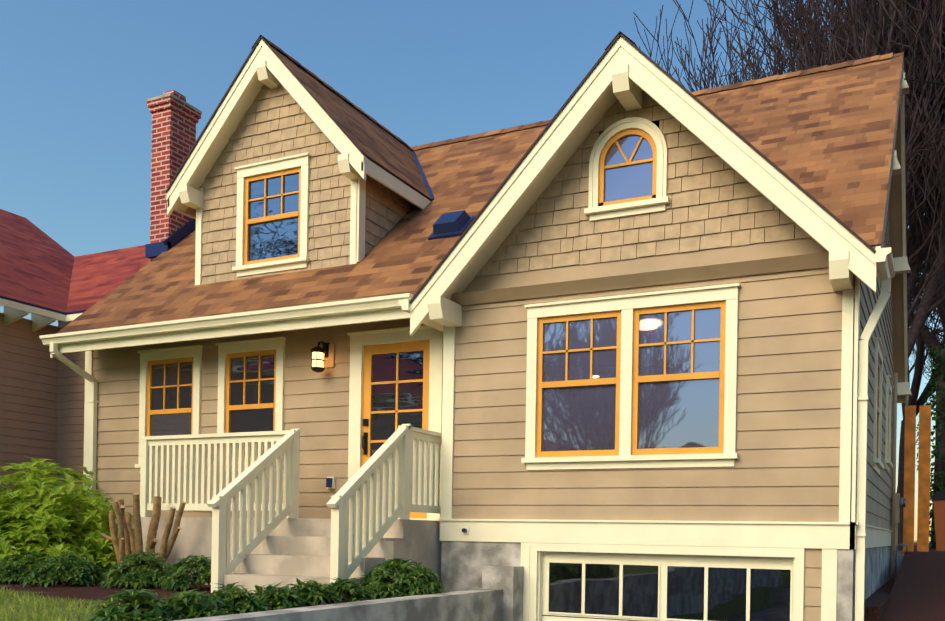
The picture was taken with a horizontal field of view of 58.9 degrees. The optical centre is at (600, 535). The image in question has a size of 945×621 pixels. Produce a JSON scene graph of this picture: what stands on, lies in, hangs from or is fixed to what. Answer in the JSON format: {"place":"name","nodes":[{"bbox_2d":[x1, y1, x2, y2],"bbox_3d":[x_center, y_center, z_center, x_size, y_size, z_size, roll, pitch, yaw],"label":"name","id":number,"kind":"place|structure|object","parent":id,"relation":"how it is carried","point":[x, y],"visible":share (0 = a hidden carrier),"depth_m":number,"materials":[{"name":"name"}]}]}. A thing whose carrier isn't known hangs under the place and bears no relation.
{"place":"outdoors","nodes":[
{"label":"outdoors","id":0,"kind":"place"},
{"bbox_2d":[0,585,272,620],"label":"lawn grass","id":1,"kind":"structure","parent":0,"point":[36,605],"depth_m":6.17,"materials":[{"name":"green plant"}]},
{"bbox_2d":[0,0,942,542],"label":"sky","id":2,"kind":"structure","parent":0,"point":[77,77],"materials":[{"name":"blue"}]},
{"bbox_2d":[0,542,944,620],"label":"ground","id":3,"kind":"structure","parent":0,"point":[914,590],"depth_m":8.61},
{"bbox_2d":[0,550,61,584],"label":"rhododendron shrub","id":4,"kind":"object","parent":3,"relation":"on","point":[10,572],"visible":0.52,"depth_m":8.95,"materials":[{"name":"green plant"}]},
{"bbox_2d":[1,463,103,554],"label":"laurel shrub","id":5,"kind":"object","parent":3,"relation":"on","point":[59,474],"depth_m":10.97,"materials":[{"name":"green plant"}]},
{"bbox_2d":[21,551,105,586],"bbox_3d":[-5.742,0.363,8.826,0.796,0.414,0.766,1,0,-7],"label":"rhododendron shrub","id":6,"kind":"object","parent":3,"relation":"on","point":[82,571],"visible":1,"depth_m":8.68,"materials":[{"name":"green plant"}]},
{"bbox_2d":[0,457,134,583],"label":"laurel shrub","id":7,"kind":"object","parent":3,"relation":"on","point":[82,539],"visible":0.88,"depth_m":9.59,"materials":[{"name":"green plant"}]},
{"bbox_2d":[0,209,149,545],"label":"neighbour house","id":8,"kind":"structure","parent":3,"relation":"on","point":[46,280],"depth_m":13.32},
{"bbox_2d":[84,588,174,620],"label":"rhododendron shrub","id":9,"kind":"object","parent":3,"relation":"on","point":[136,606],"visible":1,"depth_m":5.13,"materials":[{"name":"green plant"}]},
{"bbox_2d":[98,548,175,588],"bbox_3d":[-4.882,0.364,8.789,0.850,0.477,0.844,1,0,22],"label":"rhododendron shrub","id":10,"kind":"object","parent":3,"relation":"on","point":[127,577],"visible":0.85,"depth_m":8.59,"materials":[{"name":"green plant"}]},
{"bbox_2d":[101,493,185,584],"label":"cut-back shrub stems","id":11,"kind":"object","parent":3,"relation":"on","point":[126,542],"visible":0.77,"depth_m":9.07,"materials":[{"name":"brown wood"}]},
{"bbox_2d":[149,589,230,620],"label":"rhododendron shrub","id":12,"kind":"object","parent":3,"relation":"on","point":[188,604],"visible":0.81,"depth_m":5.45,"materials":[{"name":"green plant"}]},
{"bbox_2d":[156,554,235,591],"bbox_3d":[-4.185,0.393,8.543,0.816,0.416,0.827,1,0,22],"label":"rhododendron shrub","id":13,"kind":"object","parent":3,"relation":"on","point":[178,573],"visible":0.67,"depth_m":8.39,"materials":[{"name":"green plant"}]},
{"bbox_2d":[202,582,268,614],"bbox_3d":[-2.619,0.469,5.852,0.525,0.294,0.544,1,0,22],"label":"rhododendron shrub","id":14,"kind":"object","parent":3,"relation":"on","point":[232,597],"visible":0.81,"depth_m":5.81,"materials":[{"name":"green plant"}]},
{"bbox_2d":[241,583,308,612],"bbox_3d":[-2.481,0.480,6.210,0.539,0.274,0.510,1,0,-6],"label":"rhododendron shrub","id":15,"kind":"object","parent":3,"relation":"on","point":[287,597],"visible":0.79,"depth_m":6.13,"materials":[{"name":"green plant"}]},
{"bbox_2d":[140,424,441,599],"bbox_3d":[-3.723,-0.303,8.994,3.760,1.736,2.042,1,0,22],"label":"porch railing","id":16,"kind":"object","parent":3,"relation":"on","point":[403,463],"visible":0.9,"depth_m":8.54,"materials":[{"name":"beige wood"}]},
{"bbox_2d":[281,578,341,608],"bbox_3d":[-2.340,0.482,6.598,0.474,0.298,0.538,1,0,22],"label":"rhododendron shrub","id":17,"kind":"object","parent":3,"relation":"on","point":[313,592],"visible":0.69,"depth_m":6.51,"materials":[{"name":"green plant"}]},
{"bbox_2d":[320,577,375,604],"bbox_3d":[-2.150,0.486,6.969,0.480,0.277,0.533,1,0,22],"label":"rhododendron shrub","id":18,"kind":"object","parent":3,"relation":"on","point":[347,589],"visible":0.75,"depth_m":6.91,"materials":[{"name":"green plant"}]},
{"bbox_2d":[174,565,523,620],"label":"retaining wall","id":19,"kind":"structure","parent":3,"relation":"on","point":[498,596],"depth_m":7.18,"materials":[{"name":"concrete"}]},
{"bbox_2d":[356,558,447,599],"bbox_3d":[-1.858,0.420,7.665,0.937,0.434,0.882,1,0,22],"label":"rhododendron shrub","id":20,"kind":"object","parent":3,"relation":"on","point":[419,579],"visible":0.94,"depth_m":7.49,"materials":[{"name":"green plant"}]},
{"bbox_2d":[83,83,893,620],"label":"house","id":21,"kind":"structure","parent":3,"relation":"on","point":[679,451],"depth_m":8.25,"materials":[{"name":"beige wood"}]},
{"bbox_2d":[145,90,201,261],"bbox_3d":[-6.736,-4.695,12.942,0.520,4.500,0.701,1,0,22],"label":"chimney","id":22,"kind":"object","parent":21,"relation":"on","point":[176,116],"visible":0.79,"depth_m":12.74,"materials":[{"name":"brick"}]},
{"bbox_2d":[141,517,441,596],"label":"porch steps","id":23,"kind":"structure","parent":21,"relation":"attached to","point":[285,551],"depth_m":8.43,"materials":[{"name":"beige concrete"}]},
{"bbox_2d":[311,341,329,372],"bbox_3d":[-3.351,-2.141,9.828,0.180,0.385,0.250,1,0,22],"label":"wall lantern","id":24,"kind":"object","parent":21,"relation":"attached to","point":[319,355],"depth_m":9.75,"materials":[{"name":"black metal"}]},
{"bbox_2d":[40,247,894,620],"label":"gutters and downspouts","id":25,"kind":"object","parent":21,"relation":"attached to","point":[884,263],"visible":0.85,"depth_m":9.07,"materials":[{"name":"white metal"}]},
{"bbox_2d":[50,31,911,405],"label":"house roof","id":26,"kind":"structure","parent":21,"relation":"attached to","point":[818,153],"depth_m":9.72,"materials":[{"name":"brown"}]},
{"bbox_2d":[891,373,907,579],"bbox_3d":[4.786,-0.830,13.076,0.280,3.450,0.500,1,0,22],"label":"meter and pipes","id":27,"kind":"object","parent":21,"relation":"attached to","point":[897,502],"visible":0.9,"depth_m":12.90,"materials":[{"name":"grey metal"}]},
{"bbox_2d":[633,0,944,309],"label":"bare tree","id":28,"kind":"object","parent":3,"relation":"on","point":[705,46],"visible":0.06,"depth_m":22.20,"materials":[{"name":"brown plant"}]},
{"bbox_2d":[689,0,944,358],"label":"bare tree","id":29,"kind":"object","parent":3,"relation":"on","point":[884,14],"visible":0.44,"depth_m":17.22,"materials":[{"name":"brown plant"}]},
{"bbox_2d":[690,0,944,353],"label":"bare tree","id":30,"kind":"object","parent":3,"relation":"on","point":[928,338],"visible":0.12,"depth_m":20.98,"materials":[{"name":"brown plant"}]},
{"bbox_2d":[780,0,944,211],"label":"bare tree","id":31,"kind":"object","parent":3,"relation":"on","point":[882,43],"visible":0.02,"depth_m":20.80,"materials":[{"name":"brown plant"}]},
{"bbox_2d":[846,6,944,336],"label":"bare tree","id":32,"kind":"object","parent":3,"relation":"on","point":[923,270],"visible":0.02,"depth_m":26.59,"materials":[{"name":"brown plant"}]},
{"bbox_2d":[903,405,930,554],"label":"cedar fence boards","id":33,"kind":"object","parent":3,"relation":"on","point":[923,476],"visible":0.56,"depth_m":13.55,"materials":[{"name":"orange wood"}]},
{"bbox_2d":[896,104,944,550],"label":"bare tree","id":34,"kind":"object","parent":3,"relation":"on","point":[920,360],"visible":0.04,"depth_m":31.41,"materials":[{"name":"brown plant"}]},
{"bbox_2d":[904,78,944,332],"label":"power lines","id":35,"kind":"object","parent":3,"relation":"on","point":[939,330],"visible":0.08,"depth_m":10.24,"materials":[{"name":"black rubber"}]},
{"bbox_2d":[909,270,942,383],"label":"bare tree","id":36,"kind":"object","parent":3,"relation":"on","point":[925,368],"depth_m":45.88,"materials":[{"name":"brown plant"}]},
{"bbox_2d":[914,345,944,548],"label":"tree","id":37,"kind":"object","parent":3,"relation":"on","point":[938,447],"visible":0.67,"depth_m":17.03,"materials":[{"name":"green plant"}]},
{"bbox_2d":[931,491,944,550],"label":"wheelie bin","id":38,"kind":"object","parent":3,"relation":"on","point":[938,498],"visible":0.85,"depth_m":14.36,"materials":[{"name":"orange plastic"}]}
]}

